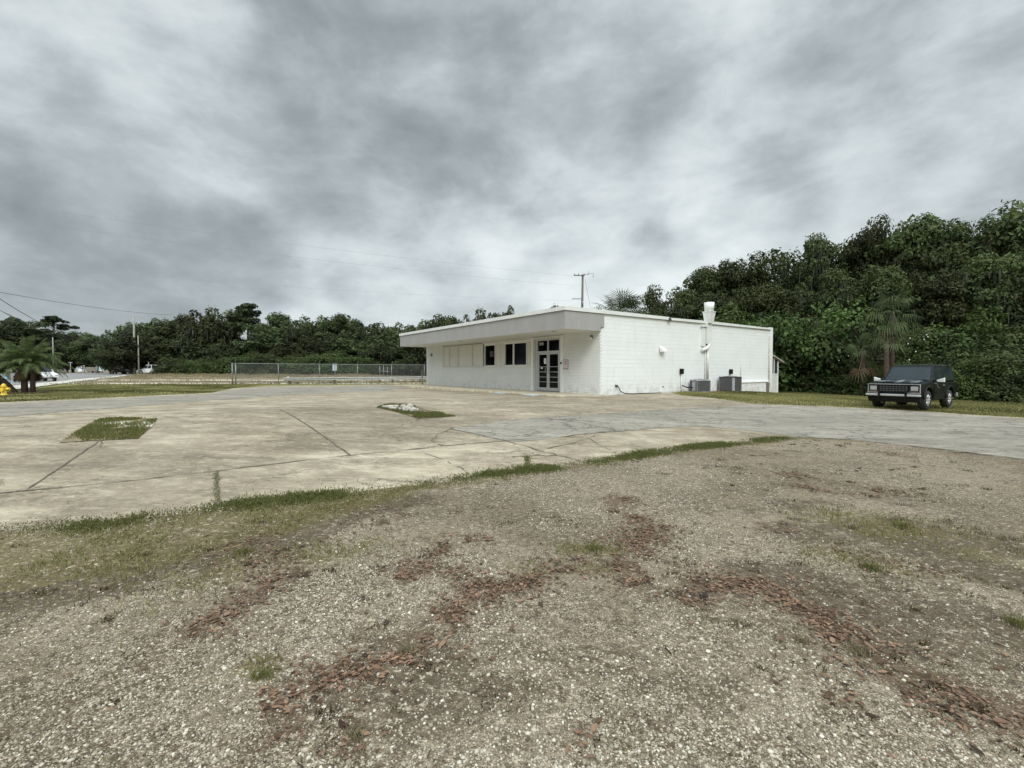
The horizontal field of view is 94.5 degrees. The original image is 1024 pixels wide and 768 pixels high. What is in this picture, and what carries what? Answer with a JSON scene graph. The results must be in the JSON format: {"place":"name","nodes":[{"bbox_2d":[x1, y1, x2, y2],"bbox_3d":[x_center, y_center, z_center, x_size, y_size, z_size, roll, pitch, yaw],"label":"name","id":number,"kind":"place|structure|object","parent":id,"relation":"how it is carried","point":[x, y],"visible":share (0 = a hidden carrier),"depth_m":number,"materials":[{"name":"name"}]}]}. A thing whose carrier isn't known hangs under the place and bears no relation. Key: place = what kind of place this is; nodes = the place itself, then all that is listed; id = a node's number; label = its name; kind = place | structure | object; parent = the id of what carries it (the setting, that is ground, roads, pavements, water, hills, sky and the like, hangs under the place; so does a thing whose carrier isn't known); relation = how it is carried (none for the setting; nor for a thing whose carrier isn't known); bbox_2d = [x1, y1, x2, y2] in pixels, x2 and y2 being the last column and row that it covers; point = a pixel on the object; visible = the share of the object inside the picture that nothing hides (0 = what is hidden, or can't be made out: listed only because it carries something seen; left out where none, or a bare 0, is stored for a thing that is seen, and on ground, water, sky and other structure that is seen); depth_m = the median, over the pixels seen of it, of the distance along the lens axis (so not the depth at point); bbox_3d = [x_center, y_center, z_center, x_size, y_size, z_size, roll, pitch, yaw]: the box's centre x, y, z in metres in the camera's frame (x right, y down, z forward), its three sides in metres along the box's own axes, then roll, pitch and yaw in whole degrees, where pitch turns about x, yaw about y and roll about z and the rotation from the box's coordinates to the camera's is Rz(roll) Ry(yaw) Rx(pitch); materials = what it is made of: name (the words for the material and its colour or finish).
{"place":"outdoors","nodes":[
{"label":"outdoors","id":0,"kind":"place"},
{"bbox_2d":[0,373,132,384],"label":"road","id":1,"kind":"structure","parent":0,"point":[71,376],"depth_m":75.20,"materials":[{"name":"grey asphalt"}]},
{"bbox_2d":[0,384,267,401],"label":"lawn grass","id":2,"kind":"structure","parent":0,"point":[126,390],"depth_m":28.18,"materials":[{"name":"green plant"}]},
{"bbox_2d":[0,335,75,392],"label":"clustered palm","id":3,"kind":"object","parent":2,"relation":"on","point":[25,358],"visible":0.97,"depth_m":25.64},
{"bbox_2d":[0,435,805,544],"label":"grass edge","id":4,"kind":"object","parent":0,"point":[525,469],"depth_m":5.70,"materials":[{"name":"green plant"}]},
{"bbox_2d":[0,371,1022,417],"bbox_3d":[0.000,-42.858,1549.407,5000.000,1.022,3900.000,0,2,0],"label":"ground","id":5,"kind":"structure","parent":0,"point":[197,379],"depth_m":35.05,"materials":[{"name":"green plant"}]},
{"bbox_2d":[0,318,68,362],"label":"oak tree","id":6,"kind":"object","parent":5,"relation":"on","point":[15,332],"visible":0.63,"depth_m":106.81,"materials":[{"name":"green plant"}]},
{"bbox_2d":[32,316,79,372],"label":"pine tree","id":7,"kind":"object","parent":5,"relation":"on","point":[51,321],"visible":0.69,"depth_m":117.12,"materials":[{"name":"green plant"}]},
{"bbox_2d":[63,332,114,372],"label":"oak","id":8,"kind":"object","parent":5,"relation":"on","point":[83,347],"visible":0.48,"depth_m":132.24,"materials":[{"name":"green plant"}]},
{"bbox_2d":[88,340,121,373],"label":"oak","id":9,"kind":"object","parent":5,"relation":"on","point":[98,362],"visible":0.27,"depth_m":94.12,"materials":[{"name":"green plant"}]},
{"bbox_2d":[93,330,162,373],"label":"oak","id":10,"kind":"object","parent":5,"relation":"on","point":[124,349],"visible":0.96,"depth_m":90.78,"materials":[{"name":"green plant"}]},
{"bbox_2d":[113,318,160,343],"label":"oak tree","id":11,"kind":"object","parent":5,"relation":"on","point":[140,327],"visible":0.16,"depth_m":106.20,"materials":[{"name":"green plant"}]},
{"bbox_2d":[139,319,179,351],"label":"oak tree","id":12,"kind":"object","parent":5,"relation":"on","point":[163,331],"visible":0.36,"depth_m":98.02,"materials":[{"name":"green plant"}]},
{"bbox_2d":[149,356,192,374],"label":"leafy bush","id":13,"kind":"object","parent":5,"relation":"on","point":[157,370],"visible":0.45,"depth_m":87.98,"materials":[{"name":"green plant"}]},
{"bbox_2d":[172,333,232,362],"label":"oak","id":14,"kind":"object","parent":5,"relation":"on","point":[188,350],"visible":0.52,"depth_m":94.78,"materials":[{"name":"green plant"}]},
{"bbox_2d":[173,305,242,355],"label":"oak tree","id":15,"kind":"object","parent":5,"relation":"on","point":[209,323],"visible":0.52,"depth_m":96.82,"materials":[{"name":"green plant"}]},
{"bbox_2d":[195,343,236,363],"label":"oak","id":16,"kind":"object","parent":5,"relation":"on","point":[218,352],"visible":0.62,"depth_m":93.40,"materials":[{"name":"green plant"}]},
{"bbox_2d":[207,355,265,374],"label":"leafy bush","id":17,"kind":"object","parent":5,"relation":"on","point":[229,361],"visible":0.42,"depth_m":86.64,"materials":[{"name":"green plant"}]},
{"bbox_2d":[51,373,426,384],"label":"field grass","id":18,"kind":"structure","parent":5,"relation":"on","point":[136,376],"depth_m":64.55,"materials":[{"name":"green plant"}]},
{"bbox_2d":[225,303,261,339],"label":"pine tree","id":19,"kind":"object","parent":5,"relation":"on","point":[245,313],"visible":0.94,"depth_m":102.02,"materials":[{"name":"green plant"}]},
{"bbox_2d":[234,352,283,374],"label":"leafy bush","id":20,"kind":"object","parent":5,"relation":"on","point":[271,358],"visible":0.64,"depth_m":87.98,"materials":[{"name":"green plant"}]},
{"bbox_2d":[231,324,287,361],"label":"oak tree","id":21,"kind":"object","parent":5,"relation":"on","point":[259,336],"visible":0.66,"depth_m":95.38,"materials":[{"name":"green plant"}]},
{"bbox_2d":[258,311,300,341],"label":"oak tree","id":22,"kind":"object","parent":5,"relation":"on","point":[281,321],"visible":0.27,"depth_m":105.45,"materials":[{"name":"green plant"}]},
{"bbox_2d":[268,339,299,361],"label":"oak","id":23,"kind":"object","parent":5,"relation":"on","point":[281,351],"visible":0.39,"depth_m":94.33,"materials":[{"name":"green plant"}]},
{"bbox_2d":[283,314,329,357],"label":"oak tree","id":24,"kind":"object","parent":5,"relation":"on","point":[307,327],"visible":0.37,"depth_m":96.71,"materials":[{"name":"green plant"}]},
{"bbox_2d":[276,354,338,374],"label":"leafy bush","id":25,"kind":"object","parent":5,"relation":"on","point":[301,362],"visible":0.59,"depth_m":86.50,"materials":[{"name":"green plant"}]},
{"bbox_2d":[287,335,332,359],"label":"oak","id":26,"kind":"object","parent":5,"relation":"on","point":[312,345],"visible":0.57,"depth_m":93.19,"materials":[{"name":"green plant"}]},
{"bbox_2d":[231,360,426,384],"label":"chain link fence","id":27,"kind":"object","parent":5,"relation":"on","point":[319,369],"visible":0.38,"depth_m":43.68,"materials":[{"name":"metal"}]},
{"bbox_2d":[313,312,367,339],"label":"oak tree","id":28,"kind":"object","parent":5,"relation":"on","point":[337,324],"visible":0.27,"depth_m":101.58,"materials":[{"name":"green plant"}]},
{"bbox_2d":[317,355,375,374],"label":"leafy bush","id":29,"kind":"object","parent":5,"relation":"on","point":[354,360],"visible":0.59,"depth_m":86.78,"materials":[{"name":"green plant"}]},
{"bbox_2d":[330,335,365,359],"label":"oak","id":30,"kind":"object","parent":5,"relation":"on","point":[341,343],"visible":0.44,"depth_m":94.21,"materials":[{"name":"green plant"}]},
{"bbox_2d":[284,376,426,384],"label":"guardrail","id":31,"kind":"object","parent":5,"relation":"on","point":[334,379],"visible":0.7,"depth_m":44.83,"materials":[{"name":"metal"}]},
{"bbox_2d":[336,318,377,356],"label":"oak tree","id":32,"kind":"object","parent":5,"relation":"on","point":[356,329],"visible":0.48,"depth_m":96.86,"materials":[{"name":"green plant"}]},
{"bbox_2d":[357,338,398,366],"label":"oak","id":33,"kind":"object","parent":5,"relation":"on","point":[371,351],"visible":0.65,"depth_m":91.41,"materials":[{"name":"green plant"}]},
{"bbox_2d":[365,329,405,366],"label":"oak","id":34,"kind":"object","parent":5,"relation":"on","point":[389,337],"visible":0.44,"depth_m":94.84,"materials":[{"name":"green plant"}]},
{"bbox_2d":[396,319,432,374],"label":"oak tree","id":35,"kind":"object","parent":5,"relation":"on","point":[415,357],"visible":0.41,"depth_m":84.69,"materials":[{"name":"green plant"}]},
{"bbox_2d":[417,312,455,358],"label":"oak tree","id":36,"kind":"object","parent":5,"relation":"on","point":[438,323],"visible":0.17,"depth_m":83.11,"materials":[{"name":"green plant"}]},
{"bbox_2d":[399,302,783,394],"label":"store building","id":37,"kind":"structure","parent":5,"relation":"on","point":[605,352],"depth_m":25.33,"materials":[{"name":"paint"}]},
{"bbox_2d":[443,343,482,366],"bbox_3d":[-3.425,-1.939,32.432,0.088,1.485,5.630,-1,2,-35],"label":"boarded window","id":38,"kind":"structure","parent":37,"relation":"in","point":[466,355],"depth_m":32.27,"materials":[{"name":"beige wood"}]},
{"bbox_2d":[484,344,495,365],"bbox_3d":[-1.349,-1.790,29.480,0.100,1.354,1.270,-1,2,-35],"label":"window","id":39,"kind":"structure","parent":37,"relation":"in","point":[489,349],"depth_m":29.50,"materials":[{"name":"black glass"}]},
{"bbox_2d":[504,341,526,365],"bbox_3d":[0.224,-1.726,27.225,0.100,1.354,2.230,-1,2,-35],"label":"window","id":40,"kind":"structure","parent":37,"relation":"in","point":[515,353],"depth_m":27.27,"materials":[{"name":"black glass"}]},
{"bbox_2d":[538,353,547,390],"bbox_3d":[1.649,-0.650,25.266,0.140,2.005,0.855,-1,2,-35],"label":"door","id":41,"kind":"structure","parent":37,"relation":"in","point":[542,357],"depth_m":25.29,"materials":[{"name":"metal"}]},
{"bbox_2d":[548,352,558,390],"bbox_3d":[2.158,-0.629,24.534,0.140,2.005,0.885,-1,2,-35],"label":"door","id":42,"kind":"structure","parent":37,"relation":"in","point":[553,358],"depth_m":24.58,"materials":[{"name":"metal"}]},
{"bbox_2d":[591,288,649,314],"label":"cabbage palm","id":43,"kind":"object","parent":5,"relation":"on","point":[629,302],"visible":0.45,"depth_m":37.04,"materials":[{"name":"green plant"}]},
{"bbox_2d":[635,284,674,313],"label":"oak tree","id":44,"kind":"object","parent":5,"relation":"on","point":[649,297],"visible":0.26,"depth_m":45.58,"materials":[{"name":"green plant"}]},
{"bbox_2d":[648,288,700,319],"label":"oak tree","id":45,"kind":"object","parent":5,"relation":"on","point":[681,301],"visible":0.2,"depth_m":43.34,"materials":[{"name":"green plant"}]},
{"bbox_2d":[664,265,738,307],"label":"oak tree","id":46,"kind":"object","parent":5,"relation":"on","point":[703,281],"visible":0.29,"depth_m":44.73,"materials":[{"name":"green plant"}]},
{"bbox_2d":[678,287,762,326],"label":"live oak","id":47,"kind":"object","parent":5,"relation":"on","point":[719,300],"visible":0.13,"depth_m":40.05,"materials":[{"name":"green plant"}]},
{"bbox_2d":[698,301,780,378],"bbox_3d":[17.596,-2.194,37.588,9.004,8.474,8.744,0,2,-11],"label":"vine covered bush","id":48,"kind":"object","parent":5,"relation":"on","point":[734,311],"depth_m":36.55,"materials":[{"name":"green plant"}]},
{"bbox_2d":[710,250,771,320],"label":"oak tree","id":49,"kind":"object","parent":5,"relation":"on","point":[732,273],"visible":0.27,"depth_m":43.35,"materials":[{"name":"green plant"}]},
{"bbox_2d":[729,283,807,328],"bbox_3d":[21.540,-3.834,39.575,6.540,9.216,6.048,-1,2,-35],"label":"live oak","id":50,"kind":"object","parent":5,"relation":"on","point":[768,299],"visible":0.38,"depth_m":38.71,"materials":[{"name":"green plant"}]},
{"bbox_2d":[740,247,804,287],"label":"oak tree","id":51,"kind":"object","parent":5,"relation":"on","point":[774,259],"visible":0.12,"depth_m":44.77,"materials":[{"name":"green plant"}]},
{"bbox_2d":[737,309,846,391],"bbox_3d":[20.294,-1.810,35.637,8.974,7.279,8.366,0,2,5],"label":"vine covered bush","id":52,"kind":"object","parent":5,"relation":"on","point":[786,326],"visible":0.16,"depth_m":33.06,"materials":[{"name":"green plant"}]},
{"bbox_2d":[771,232,853,302],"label":"oak tree","id":53,"kind":"object","parent":5,"relation":"on","point":[815,264],"visible":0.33,"depth_m":41.66,"materials":[{"name":"green plant"}]},
{"bbox_2d":[773,315,857,392],"bbox_3d":[21.492,-1.565,34.732,6.614,6.765,7.415,0,2,-10],"label":"vine covered bush","id":54,"kind":"object","parent":5,"relation":"on","point":[798,356],"visible":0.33,"depth_m":32.36,"materials":[{"name":"green plant"}]},
{"bbox_2d":[781,268,872,341],"bbox_3d":[24.561,-4.016,36.825,5.706,9.747,6.740,0,2,6],"label":"live oak","id":55,"kind":"object","parent":5,"relation":"on","point":[836,284],"visible":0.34,"depth_m":35.94,"materials":[{"name":"green plant"}]},
{"bbox_2d":[773,293,885,392],"bbox_3d":[22.657,-2.235,34.296,8.357,8.848,8.116,0,2,-13],"label":"vine covered bush","id":56,"kind":"object","parent":5,"relation":"on","point":[840,314],"visible":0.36,"depth_m":32.00,"materials":[{"name":"green plant"}]},
{"bbox_2d":[793,239,874,290],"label":"oak tree","id":57,"kind":"object","parent":5,"relation":"on","point":[840,263],"visible":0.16,"depth_m":41.12,"materials":[{"name":"green plant"}]},
{"bbox_2d":[819,362,880,394],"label":"shrub","id":58,"kind":"object","parent":5,"relation":"on","point":[839,386],"visible":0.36,"depth_m":30.24,"materials":[{"name":"green plant"}]},
{"bbox_2d":[798,321,918,393],"bbox_3d":[23.487,-1.276,32.245,6.662,6.058,7.470,-2,2,-43],"label":"vine covered bush","id":59,"kind":"object","parent":5,"relation":"on","point":[844,370],"visible":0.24,"depth_m":31.24,"materials":[{"name":"green plant"}]},
{"bbox_2d":[843,361,882,396],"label":"shrub","id":60,"kind":"object","parent":5,"relation":"on","point":[855,382],"visible":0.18,"depth_m":28.65,"materials":[{"name":"green plant"}]},
{"bbox_2d":[845,332,882,395],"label":"cabbage palm","id":61,"kind":"object","parent":5,"relation":"on","point":[863,369],"visible":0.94,"depth_m":28.18,"materials":[{"name":"green plant"}]},
{"bbox_2d":[841,213,921,314],"bbox_3d":[30.350,-6.388,39.901,7.716,14.606,6.947,0,2,-16],"label":"oak tree","id":62,"kind":"object","parent":5,"relation":"on","point":[865,240],"visible":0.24,"depth_m":38.30,"materials":[{"name":"green plant"}]},
{"bbox_2d":[864,320,910,378],"bbox_3d":[21.310,-1.377,26.924,2.202,4.697,2.433,1,2,39],"label":"cabbage palm","id":63,"kind":"object","parent":5,"relation":"on","point":[886,351],"visible":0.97,"depth_m":26.87,"materials":[{"name":"green plant"}]},
{"bbox_2d":[841,263,939,351],"bbox_3d":[27.548,-3.910,34.827,5.926,9.632,6.408,-1,2,-20],"label":"live oak","id":64,"kind":"object","parent":5,"relation":"on","point":[890,280],"visible":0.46,"depth_m":33.97,"materials":[{"name":"green plant"}]},
{"bbox_2d":[859,287,926,369],"bbox_3d":[22.236,-2.366,27.935,3.634,6.608,3.237,0,2,0],"label":"cabbage palm","id":65,"kind":"object","parent":5,"relation":"on","point":[892,317],"visible":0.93,"depth_m":27.61,"materials":[{"name":"green plant"}]},
{"bbox_2d":[866,365,957,409],"bbox_3d":[16.200,0.081,19.125,4.275,1.712,2.240,-1,2,-33],"label":"parked suv","id":66,"kind":"object","parent":5,"relation":"on","point":[922,386],"visible":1,"depth_m":18.43,"materials":[{"name":"black paint"}]},
{"bbox_2d":[853,212,974,306],"bbox_3d":[32.819,-6.307,37.796,8.563,14.626,7.920,0,2,-9],"label":"oak tree","id":67,"kind":"object","parent":5,"relation":"on","point":[923,230],"visible":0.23,"depth_m":36.69,"materials":[{"name":"green plant"}]},
{"bbox_2d":[873,326,960,372],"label":"vine covered bush","id":68,"kind":"object","parent":5,"relation":"on","point":[928,332],"visible":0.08,"depth_m":29.06,"materials":[{"name":"green plant"}]},
{"bbox_2d":[882,351,984,399],"bbox_3d":[23.581,-0.200,26.466,4.516,3.296,4.028,1,2,19],"label":"shrub","id":69,"kind":"object","parent":5,"relation":"on","point":[905,362],"visible":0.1,"depth_m":26.36,"materials":[{"name":"green plant"}]},
{"bbox_2d":[896,269,984,337],"bbox_3d":[29.021,-3.428,31.933,4.884,8.803,5.425,0,2,-13],"label":"live oak","id":70,"kind":"object","parent":5,"relation":"on","point":[939,300],"visible":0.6,"depth_m":30.85,"materials":[{"name":"green plant"}]},
{"bbox_2d":[895,321,991,364],"bbox_3d":[26.963,-1.044,29.469,6.194,5.877,6.320,0,2,-6],"label":"vine covered bush","id":71,"kind":"object","parent":5,"relation":"on","point":[945,345],"visible":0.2,"depth_m":28.68,"materials":[{"name":"green plant"}]},
{"bbox_2d":[910,327,1007,370],"bbox_3d":[27.061,-0.835,28.077,6.356,5.155,5.669,-1,2,-30],"label":"vine covered bush","id":72,"kind":"object","parent":5,"relation":"on","point":[959,354],"visible":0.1,"depth_m":27.27,"materials":[{"name":"green plant"}]},
{"bbox_2d":[910,220,1023,281],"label":"oak tree","id":73,"kind":"object","parent":5,"relation":"on","point":[961,263],"visible":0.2,"depth_m":34.03,"materials":[{"name":"green plant"}]},
{"bbox_2d":[940,357,998,401],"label":"shrub","id":74,"kind":"object","parent":5,"relation":"on","point":[962,386],"visible":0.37,"depth_m":24.76,"materials":[{"name":"green plant"}]},
{"bbox_2d":[923,252,1023,336],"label":"live oak","id":75,"kind":"object","parent":5,"relation":"on","point":[990,273],"visible":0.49,"depth_m":29.18,"materials":[{"name":"green plant"}]},
{"bbox_2d":[935,304,1023,365],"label":"vine covered bush","id":76,"kind":"object","parent":5,"relation":"on","point":[976,326],"visible":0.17,"depth_m":27.06,"materials":[{"name":"green plant"}]},
{"bbox_2d":[936,199,1023,276],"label":"oak tree","id":77,"kind":"object","parent":5,"relation":"on","point":[1012,219],"visible":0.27,"depth_m":32.81,"materials":[{"name":"green plant"}]},
{"bbox_2d":[952,348,1023,402],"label":"shrub","id":78,"kind":"object","parent":5,"relation":"on","point":[993,391],"visible":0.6,"depth_m":23.87,"materials":[{"name":"green plant"}]},
{"bbox_2d":[965,233,1023,274],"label":"oak tree","id":79,"kind":"object","parent":5,"relation":"on","point":[1014,248],"visible":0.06,"depth_m":31.94,"materials":[{"name":"green plant"}]},
{"bbox_2d":[972,354,1023,402],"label":"shrub","id":80,"kind":"object","parent":5,"relation":"on","point":[1006,376],"visible":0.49,"depth_m":23.86,"materials":[{"name":"green plant"}]},
{"bbox_2d":[982,321,1023,368],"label":"vine covered bush","id":81,"kind":"object","parent":5,"relation":"on","point":[1009,333],"visible":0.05,"depth_m":26.43,"materials":[{"name":"green plant"}]},
{"bbox_2d":[990,257,1023,337],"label":"live oak","id":82,"kind":"object","parent":5,"relation":"on","point":[1020,317],"visible":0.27,"depth_m":28.22,"materials":[{"name":"green plant"}]},
{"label":"mulch bed","id":83,"kind":"structure","parent":5,"relation":"on","visible":0},
{"bbox_2d":[688,379,710,391],"bbox_3d":[9.981,0.209,25.142,1.000,0.976,0.820,0,2,-13],"label":"air conditioner","id":84,"kind":"object","parent":83,"relation":"on","point":[700,385],"visible":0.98,"depth_m":24.88,"materials":[{"name":"metal"}]},
{"bbox_2d":[719,376,741,390],"bbox_3d":[12.334,0.112,26.782,1.060,1.156,1.040,-1,2,-35],"label":"air conditioner","id":85,"kind":"object","parent":83,"relation":"on","point":[730,383],"visible":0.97,"depth_m":26.51,"materials":[{"name":"metal"}]},
{"bbox_2d":[0,437,1023,767],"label":"gravel lot","id":86,"kind":"structure","parent":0,"point":[582,607],"depth_m":3.02,"materials":[{"name":"grey gravel"}]},
{"bbox_2d":[342,713,369,743],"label":"weed tuft","id":87,"kind":"object","parent":86,"relation":"on","point":[357,731],"visible":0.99,"depth_m":2.00,"materials":[{"name":"green plant"}]},
{"bbox_2d":[0,480,1023,693],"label":"sparse grass","id":88,"kind":"structure","parent":86,"relation":"on","point":[265,511],"depth_m":4.11,"materials":[{"name":"green plant"}]},
{"bbox_2d":[0,439,1023,757],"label":"dead weeds","id":89,"kind":"object","parent":86,"relation":"on","point":[386,623],"visible":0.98,"depth_m":3.31,"materials":[{"name":"brown plant"}]},
{"bbox_2d":[0,440,1023,767],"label":"gravel weeds","id":90,"kind":"object","parent":86,"relation":"on","point":[546,644],"visible":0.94,"depth_m":3.03,"materials":[{"name":"green plant"}]},
{"bbox_2d":[0,440,1023,767],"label":"twig debris","id":91,"kind":"object","parent":86,"relation":"on","point":[556,602],"visible":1,"depth_m":3.04,"materials":[{"name":"brown wood"}]},
{"bbox_2d":[2,447,1023,766],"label":"leaf litter","id":92,"kind":"object","parent":86,"relation":"on","point":[326,679],"visible":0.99,"depth_m":3.01,"materials":[{"name":"brown plant"}]},
{"bbox_2d":[0,384,1023,531],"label":"concrete lot","id":93,"kind":"structure","parent":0,"point":[212,436],"depth_m":8.58,"materials":[{"name":"beige concrete"}]},
{"bbox_2d":[60,416,156,441],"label":"island grass","id":94,"kind":"structure","parent":93,"relation":"on","point":[111,432],"depth_m":9.42,"materials":[{"name":"green plant"}]},
{"bbox_2d":[0,386,404,416],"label":"asphalt strip","id":95,"kind":"object","parent":93,"relation":"on","point":[15,409],"visible":0.98,"depth_m":19.24,"materials":[{"name":"grey asphalt"}]},
{"bbox_2d":[377,403,454,417],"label":"island grass","id":96,"kind":"structure","parent":93,"relation":"on","point":[429,414],"depth_m":13.11,"materials":[{"name":"green plant"}]},
{"bbox_2d":[394,385,564,396],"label":"kerb","id":97,"kind":"structure","parent":93,"relation":"on","point":[451,389],"depth_m":27.28,"materials":[{"name":"paint"}]},
{"bbox_2d":[0,395,1023,507],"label":"pavement cracks","id":98,"kind":"object","parent":93,"relation":"on","point":[218,488],"visible":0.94,"depth_m":8.35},
{"bbox_2d":[0,0,1023,370],"label":"sky","id":99,"kind":"structure","parent":0,"point":[635,145],"materials":[{"name":"grey"}]},
{"bbox_2d":[409,384,615,396],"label":"store pavement","id":100,"kind":"structure","parent":0,"point":[565,394],"depth_m":24.70,"materials":[{"name":"concrete"}]},
{"bbox_2d":[452,405,1023,458],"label":"asphalt drive","id":101,"kind":"structure","parent":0,"point":[999,436],"depth_m":12.66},
{"bbox_2d":[670,391,1023,417],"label":"side lawn grass","id":102,"kind":"structure","parent":0,"point":[967,404],"depth_m":20.96,"materials":[{"name":"green plant"}]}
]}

